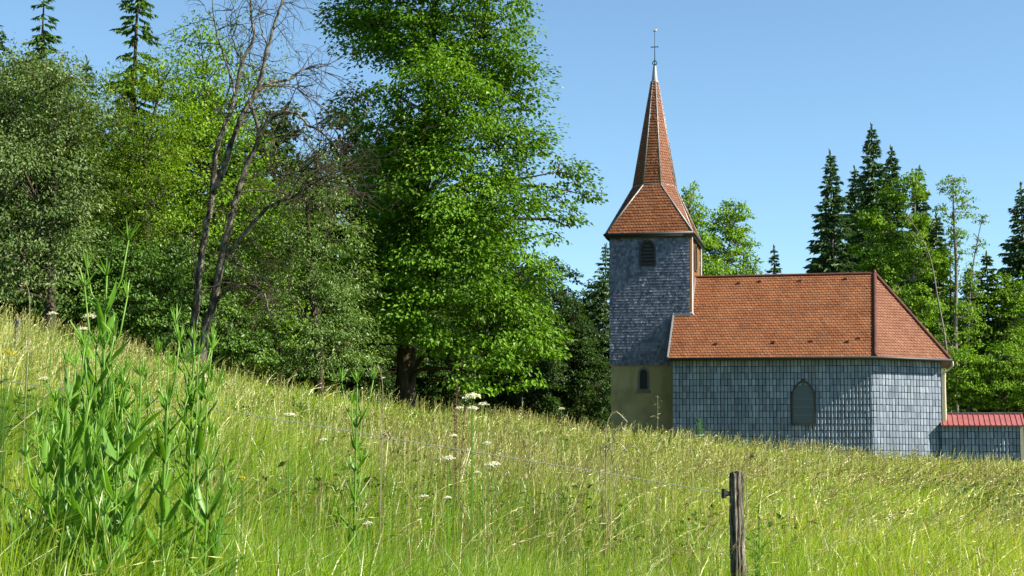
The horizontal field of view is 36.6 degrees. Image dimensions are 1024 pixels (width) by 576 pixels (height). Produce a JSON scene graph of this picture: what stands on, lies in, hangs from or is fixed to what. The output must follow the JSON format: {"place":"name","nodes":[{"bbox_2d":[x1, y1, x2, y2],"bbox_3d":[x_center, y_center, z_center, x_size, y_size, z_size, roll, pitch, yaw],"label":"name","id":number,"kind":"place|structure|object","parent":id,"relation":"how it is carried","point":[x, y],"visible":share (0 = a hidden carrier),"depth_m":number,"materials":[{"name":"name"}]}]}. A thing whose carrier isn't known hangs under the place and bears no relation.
{"place":"outdoors","nodes":[
{"label":"outdoors","id":0,"kind":"place"},
{"bbox_2d":[219,463,222,561],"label":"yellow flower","id":1,"kind":"object","parent":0,"point":[221,486],"visible":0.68,"depth_m":8.13,"materials":[{"name":"green plant"}]},
{"bbox_2d":[0,0,1023,329],"label":"sky","id":2,"kind":"structure","parent":0,"point":[756,94],"materials":[{"name":"blue"}]},
{"bbox_3d":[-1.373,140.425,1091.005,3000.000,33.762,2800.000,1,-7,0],"label":"ground","id":3,"kind":"structure","parent":0,"visible":0},
{"bbox_2d":[0,366,9,469],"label":"yellow flower","id":4,"kind":"object","parent":3,"relation":"on","point":[1,431],"visible":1,"depth_m":8.97,"materials":[{"name":"green plant"}]},
{"bbox_2d":[0,349,15,517],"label":"yellow flower","id":5,"kind":"object","parent":3,"relation":"on","point":[3,453],"visible":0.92,"depth_m":8.97,"materials":[{"name":"green plant"}]},
{"bbox_2d":[14,318,20,357],"bbox_3d":[-7.692,1.201,24.023,0.102,1.490,0.110,1,-7,0],"label":"fence post","id":6,"kind":"object","parent":3,"relation":"on","point":[17,322],"visible":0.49,"depth_m":24.05,"materials":[{"name":"grey wood"}]},
{"bbox_2d":[17,281,29,509],"bbox_3d":[-2.864,0.821,8.963,0.084,1.756,0.041,-2,-8,22],"label":"grass stalk","id":7,"kind":"object","parent":3,"relation":"on","point":[21,288],"depth_m":9.01,"materials":[{"name":"plant"}]},
{"bbox_2d":[21,350,30,472],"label":"yellow flower","id":8,"kind":"object","parent":3,"relation":"on","point":[25,391],"visible":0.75,"depth_m":9.29,"materials":[{"name":"green plant"}]},
{"bbox_2d":[0,25,67,315],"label":"forest tree","id":9,"kind":"object","parent":3,"relation":"on","point":[29,106],"visible":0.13,"depth_m":49.03,"materials":[{"name":"green plant"}]},
{"bbox_2d":[13,0,62,148],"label":"pine tree","id":10,"kind":"object","parent":3,"relation":"on","point":[44,35],"visible":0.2,"depth_m":61.71,"materials":[{"name":"green plant"}]},
{"bbox_2d":[38,376,50,524],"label":"umbel flower","id":11,"kind":"object","parent":3,"relation":"on","point":[45,378],"visible":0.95,"depth_m":7.97,"materials":[{"name":"green plant"}]},
{"bbox_2d":[0,399,89,575],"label":"teasel plant","id":12,"kind":"object","parent":3,"relation":"on","point":[48,457],"visible":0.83,"depth_m":5.89,"materials":[{"name":"green plant"}]},
{"bbox_2d":[45,311,58,482],"bbox_3d":[-2.992,0.891,9.966,0.070,1.502,0.076,6,-9,-37],"label":"umbel flower","id":13,"kind":"object","parent":3,"relation":"on","point":[52,314],"visible":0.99,"depth_m":10.01,"materials":[{"name":"green plant"}]},
{"bbox_2d":[0,50,116,331],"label":"forest tree","id":14,"kind":"object","parent":3,"relation":"on","point":[47,172],"visible":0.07,"depth_m":49.73,"materials":[{"name":"green plant"}]},
{"bbox_2d":[0,326,123,575],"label":"teasel plant","id":15,"kind":"object","parent":3,"relation":"on","point":[82,436],"visible":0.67,"depth_m":6.19,"materials":[{"name":"green plant"}]},
{"bbox_2d":[0,35,134,336],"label":"whitebeam tree","id":16,"kind":"object","parent":3,"relation":"on","point":[48,244],"visible":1,"depth_m":44.33,"materials":[{"name":"green plant"}]},
{"bbox_2d":[1,87,138,334],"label":"forest tree","id":17,"kind":"object","parent":3,"relation":"on","point":[110,216],"visible":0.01,"depth_m":58.81,"materials":[{"name":"green plant"}]},
{"bbox_2d":[77,327,87,465],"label":"umbel flower","id":18,"kind":"object","parent":3,"relation":"on","point":[83,328],"visible":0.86,"depth_m":8.82,"materials":[{"name":"white plant"}]},
{"bbox_2d":[73,55,104,167],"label":"spruce tree","id":19,"kind":"object","parent":3,"relation":"on","point":[87,75],"visible":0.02,"depth_m":67.62,"materials":[{"name":"green plant"}]},
{"bbox_2d":[82,312,96,409],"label":"umbel flower","id":20,"kind":"object","parent":3,"relation":"on","point":[90,315],"visible":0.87,"depth_m":8.53,"materials":[{"name":"white plant"}]},
{"bbox_2d":[40,216,150,573],"bbox_3d":[-1.694,0.734,6.543,0.488,2.094,0.502,-3,-8,27],"label":"teasel plant","id":21,"kind":"object","parent":3,"relation":"on","point":[107,332],"visible":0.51,"depth_m":6.58,"materials":[{"name":"green plant"}]},
{"bbox_2d":[0,219,193,350],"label":"hazel bush","id":22,"kind":"object","parent":3,"relation":"on","point":[75,310],"visible":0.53,"depth_m":45.71,"materials":[{"name":"green plant"}]},
{"bbox_2d":[47,405,164,575],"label":"teasel plant","id":23,"kind":"object","parent":3,"relation":"on","point":[99,488],"visible":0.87,"depth_m":5.81,"materials":[{"name":"green plant"}]},
{"bbox_2d":[41,44,212,355],"bbox_3d":[-12.447,-2.756,49.679,5.620,11.212,6.688,2,-7,-12],"label":"ash tree","id":24,"kind":"object","parent":3,"relation":"on","point":[142,210],"visible":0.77,"depth_m":50.05,"materials":[{"name":"green plant"}]},
{"bbox_2d":[103,356,164,575],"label":"teasel plant","id":25,"kind":"object","parent":3,"relation":"on","point":[124,464],"visible":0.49,"depth_m":6.44,"materials":[{"name":"green plant"}]},
{"bbox_2d":[71,113,208,355],"bbox_3d":[-16.004,-2.143,64.993,7.756,11.017,6.979,-4,-9,33],"label":"forest tree","id":26,"kind":"object","parent":3,"relation":"on","point":[152,186],"depth_m":64.34,"materials":[{"name":"green plant"}]},
{"bbox_2d":[94,0,189,351],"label":"spruce tree","id":27,"kind":"object","parent":3,"relation":"on","point":[142,5],"visible":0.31,"depth_m":61.42,"materials":[{"name":"green plant"}]},
{"bbox_2d":[138,322,204,575],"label":"teasel plant","id":28,"kind":"object","parent":3,"relation":"on","point":[164,448],"visible":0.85,"depth_m":6.67,"materials":[{"name":"green plant"}]},
{"bbox_2d":[161,306,234,575],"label":"teasel plant","id":29,"kind":"object","parent":3,"relation":"on","point":[197,444],"visible":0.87,"depth_m":6.87,"materials":[{"name":"green plant"}]},
{"bbox_2d":[123,231,284,373],"bbox_3d":[-9.952,0.679,49.088,4.708,5.274,4.358,4,-8,-29],"label":"elder bush","id":30,"kind":"object","parent":3,"relation":"on","point":[241,344],"visible":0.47,"depth_m":48.90,"materials":[{"name":"green plant"}]},
{"bbox_2d":[172,446,247,575],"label":"teasel plant","id":31,"kind":"object","parent":3,"relation":"on","point":[217,532],"visible":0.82,"depth_m":6.35,"materials":[{"name":"green plant"}]},
{"bbox_2d":[129,94,291,362],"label":"forest tree","id":32,"kind":"object","parent":3,"relation":"on","point":[233,163],"visible":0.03,"depth_m":66.38,"materials":[{"name":"green plant"}]},
{"bbox_2d":[123,10,324,373],"bbox_3d":[-10.467,-3.241,56.157,7.776,14.308,7.582,1,-7,0],"label":"lime tree","id":33,"kind":"object","parent":3,"relation":"on","point":[188,225],"visible":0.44,"depth_m":56.09,"materials":[{"name":"green plant"}]},
{"bbox_2d":[239,476,244,572],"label":"yellow flower","id":34,"kind":"object","parent":3,"relation":"on","point":[241,510],"visible":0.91,"depth_m":7.91,"materials":[{"name":"green plant"}]},
{"bbox_2d":[207,218,296,387],"bbox_3d":[-9.714,0.778,56.217,3.695,6.740,4.397,5,-9,-34],"label":"forest tree","id":35,"kind":"object","parent":3,"relation":"on","point":[260,316],"visible":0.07,"depth_m":55.68,"materials":[{"name":"green plant"}]},
{"bbox_2d":[194,101,364,385],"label":"forest tree","id":36,"kind":"object","parent":3,"relation":"on","point":[283,130],"visible":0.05,"depth_m":72.33,"materials":[{"name":"green plant"}]},
{"bbox_2d":[139,0,436,374],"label":"dead tree","id":37,"kind":"object","parent":3,"relation":"on","point":[223,255],"visible":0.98,"depth_m":46.32,"materials":[{"name":"wood"}]},
{"bbox_2d":[284,412,295,555],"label":"umbel flower","id":38,"kind":"object","parent":3,"relation":"on","point":[286,415],"visible":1,"depth_m":9.94,"materials":[{"name":"green plant"}]},
{"bbox_2d":[255,236,355,390],"bbox_3d":[-8.387,1.213,58.164,5.453,6.522,4.105,1,-7,-5],"label":"forest tree","id":39,"kind":"object","parent":3,"relation":"on","point":[310,380],"visible":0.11,"depth_m":57.77,"materials":[{"name":"green plant"}]},
{"bbox_2d":[228,138,395,399],"bbox_3d":[-7.181,-0.303,51.296,6.006,9.445,5.322,-4,-9,34],"label":"willow tree","id":40,"kind":"object","parent":3,"relation":"on","point":[316,329],"visible":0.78,"depth_m":50.97,"materials":[{"name":"green plant"}]},
{"bbox_2d":[279,227,356,394],"bbox_3d":[-8.212,1.128,62.320,4.105,7.319,4.967,-2,-8,19],"label":"forest tree","id":41,"kind":"object","parent":3,"relation":"on","point":[350,377],"visible":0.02,"depth_m":62.15,"materials":[{"name":"green plant"}]},
{"bbox_2d":[319,351,323,427],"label":"dock plant","id":42,"kind":"object","parent":3,"relation":"on","point":[322,370],"visible":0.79,"depth_m":20.00,"materials":[{"name":"plant"}]},
{"bbox_2d":[319,438,327,557],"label":"umbel flower","id":43,"kind":"object","parent":3,"relation":"on","point":[322,439],"visible":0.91,"depth_m":9.92,"materials":[{"name":"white plant"}]},
{"bbox_2d":[323,364,380,572],"bbox_3d":[-0.862,1.250,8.513,0.247,1.700,0.253,6,-9,-40],"label":"teasel plant","id":44,"kind":"object","parent":3,"relation":"on","point":[362,458],"visible":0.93,"depth_m":8.55,"materials":[{"name":"green plant"}]},
{"bbox_2d":[324,249,397,403],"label":"forest tree","id":45,"kind":"object","parent":3,"relation":"on","point":[352,383],"visible":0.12,"depth_m":65.49,"materials":[{"name":"green plant"}]},
{"bbox_2d":[280,102,454,390],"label":"forest tree","id":46,"kind":"object","parent":3,"relation":"on","point":[352,139],"visible":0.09,"depth_m":72.35,"materials":[{"name":"green plant"}]},
{"bbox_2d":[363,521,372,575],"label":"umbel flower","id":47,"kind":"object","parent":3,"relation":"on","point":[367,523],"visible":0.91,"depth_m":8.30,"materials":[{"name":"white plant"}]},
{"bbox_2d":[337,281,429,405],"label":"forest tree","id":48,"kind":"object","parent":3,"relation":"on","point":[391,371],"visible":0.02,"depth_m":68.76,"materials":[{"name":"green plant"}]},
{"bbox_2d":[370,365,396,562],"bbox_3d":[-0.793,1.358,9.440,0.184,1.797,0.084,6,-9,-38],"label":"grass stalk","id":49,"kind":"object","parent":3,"relation":"on","point":[384,435],"depth_m":9.47,"materials":[{"name":"plant"}]},
{"bbox_2d":[343,167,491,410],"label":"forest tree","id":50,"kind":"object","parent":3,"relation":"on","point":[456,282],"visible":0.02,"depth_m":75.35,"materials":[{"name":"green plant"}]},
{"bbox_2d":[419,495,428,574],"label":"umbel flower","id":51,"kind":"object","parent":3,"relation":"on","point":[423,496],"visible":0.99,"depth_m":8.90,"materials":[{"name":"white plant"}]},
{"bbox_2d":[388,281,486,413],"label":"forest tree","id":52,"kind":"object","parent":3,"relation":"on","point":[428,389],"visible":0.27,"depth_m":71.31,"materials":[{"name":"green plant"}]},
{"bbox_2d":[443,496,451,570],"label":"umbel flower","id":53,"kind":"object","parent":3,"relation":"on","point":[445,497],"visible":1,"depth_m":8.90,"materials":[{"name":"green plant"}]},
{"bbox_2d":[440,455,455,561],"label":"umbel flower","id":54,"kind":"object","parent":3,"relation":"on","point":[449,457],"visible":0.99,"depth_m":9.72,"materials":[{"name":"white plant"}]},
{"bbox_2d":[450,434,456,560],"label":"umbel flower","id":55,"kind":"object","parent":3,"relation":"on","point":[453,436],"visible":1,"depth_m":10.91,"materials":[{"name":"green plant"}]},
{"bbox_2d":[448,382,468,525],"bbox_3d":[-0.483,1.701,13.898,0.188,1.733,0.160,1,-7,0],"label":"dock plant","id":56,"kind":"object","parent":3,"relation":"on","point":[455,424],"visible":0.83,"depth_m":13.93,"materials":[{"name":"green plant"}]},
{"bbox_2d":[456,407,463,570],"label":"umbel flower","id":57,"kind":"object","parent":3,"relation":"on","point":[457,408],"visible":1,"depth_m":11.72,"materials":[{"name":"green plant"}]},
{"bbox_2d":[313,0,608,411],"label":"maple tree","id":58,"kind":"object","parent":3,"relation":"on","point":[424,250],"visible":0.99,"depth_m":58.87,"materials":[{"name":"green plant"}]},
{"bbox_2d":[462,393,480,562],"bbox_3d":[-0.299,1.592,10.890,0.152,1.720,0.145,7,-10,-42],"label":"umbel flower","id":59,"kind":"object","parent":3,"relation":"on","point":[472,395],"visible":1,"depth_m":10.94,"materials":[{"name":"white plant"}]},
{"bbox_2d":[422,192,520,413],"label":"forest tree","id":60,"kind":"object","parent":3,"relation":"on","point":[509,266],"visible":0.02,"depth_m":84.11,"materials":[{"name":"green plant"}]},
{"bbox_2d":[466,406,478,536],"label":"umbel flower","id":61,"kind":"object","parent":3,"relation":"on","point":[473,408],"visible":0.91,"depth_m":11.13,"materials":[{"name":"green plant"}]},
{"bbox_2d":[475,471,481,552],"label":"umbel flower","id":62,"kind":"object","parent":3,"relation":"on","point":[477,507],"visible":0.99,"depth_m":9.41,"materials":[{"name":"green plant"}]},
{"bbox_2d":[478,402,488,561],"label":"umbel flower","id":63,"kind":"object","parent":3,"relation":"on","point":[482,404],"visible":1,"depth_m":11.50,"materials":[{"name":"white plant"}]},
{"bbox_2d":[442,278,527,415],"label":"forest tree","id":64,"kind":"object","parent":3,"relation":"on","point":[510,397],"visible":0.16,"depth_m":77.12,"materials":[{"name":"green plant"}]},
{"bbox_2d":[483,441,491,574],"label":"umbel flower","id":65,"kind":"object","parent":3,"relation":"on","point":[487,443],"visible":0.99,"depth_m":10.71,"materials":[{"name":"green plant"}]},
{"bbox_2d":[484,461,500,569],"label":"umbel flower","id":66,"kind":"object","parent":3,"relation":"on","point":[493,464],"visible":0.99,"depth_m":9.71,"materials":[{"name":"white plant"}]},
{"bbox_2d":[0,320,1023,575],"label":"meadow grass","id":67,"kind":"structure","parent":3,"relation":"on","point":[260,560],"depth_m":12.38,"materials":[{"name":"green plant"}]},
{"bbox_2d":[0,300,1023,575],"bbox_3d":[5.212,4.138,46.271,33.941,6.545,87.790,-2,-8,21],"label":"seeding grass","id":68,"kind":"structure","parent":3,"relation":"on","point":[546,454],"depth_m":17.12,"materials":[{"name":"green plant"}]},
{"bbox_2d":[0,317,1023,575],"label":"meadow herbs","id":69,"kind":"object","parent":3,"relation":"on","point":[240,373],"visible":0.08,"depth_m":14.45,"materials":[{"name":"green plant"}]},
{"bbox_2d":[483,274,567,426],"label":"forest tree","id":70,"kind":"object","parent":3,"relation":"on","point":[532,396],"visible":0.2,"depth_m":79.22,"materials":[{"name":"green plant"}]},
{"bbox_2d":[521,398,531,517],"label":"seed stalk","id":71,"kind":"object","parent":3,"relation":"on","point":[521,460],"visible":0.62,"depth_m":14.91,"materials":[{"name":"plant"}]},
{"bbox_2d":[499,250,569,421],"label":"forest tree","id":72,"kind":"object","parent":3,"relation":"on","point":[546,298],"visible":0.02,"depth_m":87.99,"materials":[{"name":"green plant"}]},
{"bbox_2d":[558,407,564,559],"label":"umbel flower","id":73,"kind":"object","parent":3,"relation":"on","point":[561,409],"visible":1,"depth_m":13.92,"materials":[{"name":"green plant"}]},
{"bbox_2d":[529,256,608,426],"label":"forest tree","id":74,"kind":"object","parent":3,"relation":"on","point":[558,295],"visible":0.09,"depth_m":92.28,"materials":[{"name":"green plant"}]},
{"bbox_2d":[531,297,610,431],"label":"forest tree","id":75,"kind":"object","parent":3,"relation":"on","point":[591,368],"visible":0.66,"depth_m":83.32,"materials":[{"name":"green plant"}]},
{"bbox_2d":[583,547,588,574],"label":"yellow flower","id":76,"kind":"object","parent":3,"relation":"on","point":[587,560],"visible":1,"depth_m":7.29,"materials":[{"name":"green plant"}]},
{"bbox_2d":[576,277,610,425],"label":"forest tree","id":77,"kind":"object","parent":3,"relation":"on","point":[591,291],"visible":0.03,"depth_m":96.00,"materials":[{"name":"green plant"}]},
{"bbox_2d":[578,243,610,431],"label":"spruce tree","id":78,"kind":"object","parent":3,"relation":"on","point":[603,283],"visible":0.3,"depth_m":92.41,"materials":[{"name":"green plant"}]},
{"bbox_2d":[599,410,639,565],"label":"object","id":79,"kind":"object","parent":3,"relation":"on","point":[607,451],"visible":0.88,"depth_m":12.90,"materials":[{"name":"plant"}]},
{"bbox_2d":[651,395,660,485],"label":"grass stalk","id":80,"kind":"object","parent":3,"relation":"on","point":[657,404],"depth_m":12.95,"materials":[{"name":"plant"}]},
{"bbox_2d":[680,181,729,275],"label":"broadleaf tree","id":81,"kind":"object","parent":3,"relation":"on","point":[688,199],"visible":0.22,"depth_m":96.81,"materials":[{"name":"green plant"}]},
{"bbox_2d":[699,198,765,274],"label":"broadleaf tree","id":82,"kind":"object","parent":3,"relation":"on","point":[730,228],"visible":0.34,"depth_m":99.78,"materials":[{"name":"green plant"}]},
{"bbox_2d":[721,470,746,575],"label":"fence post","id":83,"kind":"object","parent":3,"relation":"on","point":[736,510],"visible":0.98,"depth_m":9.87,"materials":[{"name":"grey wood"}]},
{"bbox_2d":[0,380,721,493],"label":"fence wire","id":84,"kind":"object","parent":83,"relation":"attached to","point":[415,442],"visible":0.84,"depth_m":10.54,"materials":[{"name":"grey metal"}]},
{"bbox_2d":[746,452,756,574],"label":"grass stalk","id":85,"kind":"object","parent":3,"relation":"on","point":[751,455],"depth_m":9.72,"materials":[{"name":"plant"}]},
{"bbox_2d":[744,497,771,575],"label":"thistle plant","id":86,"kind":"object","parent":3,"relation":"on","point":[758,573],"visible":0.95,"depth_m":9.48,"materials":[{"name":"green plant"}]},
{"bbox_2d":[766,244,781,273],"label":"spruce tree","id":87,"kind":"object","parent":3,"relation":"on","point":[771,260],"visible":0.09,"depth_m":111.04,"materials":[{"name":"green plant"}]},
{"bbox_2d":[603,29,953,464],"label":"chapel","id":88,"kind":"structure","parent":3,"relation":"on","point":[857,359],"depth_m":71.21,"materials":[{"name":"tile"}]},
{"bbox_2d":[639,239,655,266],"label":"louver window","id":89,"kind":"structure","parent":88,"relation":"in","point":[647,253],"depth_m":73.84,"materials":[{"name":"grey wood"}]},
{"bbox_2d":[694,244,696,271],"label":"louver window","id":90,"kind":"structure","parent":88,"relation":"in","point":[695,246],"depth_m":75.12,"materials":[{"name":"wood"}]},
{"bbox_2d":[791,379,816,424],"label":"window","id":91,"kind":"structure","parent":88,"relation":"in","point":[803,398],"depth_m":69.61,"materials":[{"name":"grey glass"}]},
{"bbox_2d":[803,148,865,272],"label":"spruce tree","id":92,"kind":"object","parent":3,"relation":"on","point":[830,219],"visible":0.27,"depth_m":105.05,"materials":[{"name":"green plant"}]},
{"bbox_2d":[834,165,863,259],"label":"spruce tree","id":93,"kind":"object","parent":3,"relation":"on","point":[852,196],"visible":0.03,"depth_m":112.55,"materials":[{"name":"green plant"}]},
{"bbox_2d":[843,122,911,300],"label":"spruce tree","id":94,"kind":"object","parent":3,"relation":"on","point":[867,196],"visible":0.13,"depth_m":107.38,"materials":[{"name":"green plant"}]},
{"bbox_2d":[846,168,948,342],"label":"ash tree","id":95,"kind":"object","parent":3,"relation":"on","point":[893,266],"visible":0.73,"depth_m":96.83,"materials":[{"name":"green plant"}]},
{"bbox_2d":[876,145,927,317],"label":"spruce tree","id":96,"kind":"object","parent":3,"relation":"on","point":[893,168],"visible":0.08,"depth_m":109.41,"materials":[{"name":"green plant"}]},
{"bbox_2d":[904,165,941,297],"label":"spruce tree","id":97,"kind":"object","parent":3,"relation":"on","point":[924,207],"visible":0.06,"depth_m":113.34,"materials":[{"name":"green plant"}]},
{"bbox_2d":[897,213,959,411],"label":"birch tree","id":98,"kind":"object","parent":3,"relation":"on","point":[943,329],"visible":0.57,"depth_m":93.79,"materials":[{"name":"green plant"}]},
{"bbox_2d":[914,211,972,411],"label":"spruce tree","id":99,"kind":"object","parent":3,"relation":"on","point":[937,244],"visible":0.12,"depth_m":104.92,"materials":[{"name":"green plant"}]},
{"bbox_2d":[932,173,985,411],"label":"birch tree","id":100,"kind":"object","parent":3,"relation":"on","point":[956,312],"visible":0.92,"depth_m":94.90,"materials":[{"name":"green plant"}]},
{"bbox_2d":[916,231,1023,387],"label":"alder tree","id":101,"kind":"object","parent":3,"relation":"on","point":[1015,311],"visible":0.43,"depth_m":98.35,"materials":[{"name":"green plant"}]},
{"bbox_2d":[959,271,981,369],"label":"spruce tree","id":102,"kind":"object","parent":3,"relation":"on","point":[965,292],"visible":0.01,"depth_m":118.87,"materials":[{"name":"green plant"}]},
{"bbox_2d":[951,213,990,411],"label":"birch tree","id":103,"kind":"object","parent":3,"relation":"on","point":[970,296],"visible":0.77,"depth_m":97.65,"materials":[{"name":"green plant"}]},
{"bbox_2d":[929,315,1023,411],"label":"alder bush","id":104,"kind":"object","parent":3,"relation":"on","point":[934,329],"visible":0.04,"depth_m":99.76,"materials":[{"name":"green plant"}]},
{"bbox_2d":[941,340,1023,415],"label":"alder bush","id":105,"kind":"object","parent":3,"relation":"on","point":[976,393],"visible":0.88,"depth_m":89.62,"materials":[{"name":"green plant"}]},
{"bbox_2d":[941,412,1023,466],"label":"shed","id":106,"kind":"structure","parent":3,"relation":"on","point":[1000,434],"depth_m":69.21,"materials":[{"name":"metal"}]},
{"bbox_2d":[947,251,1023,429],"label":"spruce tree","id":107,"kind":"object","parent":3,"relation":"on","point":[1005,324],"visible":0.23,"depth_m":97.98,"materials":[{"name":"green plant"}]},
{"bbox_2d":[996,181,1023,417],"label":"spruce tree","id":108,"kind":"object","parent":3,"relation":"on","point":[1014,260],"visible":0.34,"depth_m":106.16,"materials":[{"name":"green plant"}]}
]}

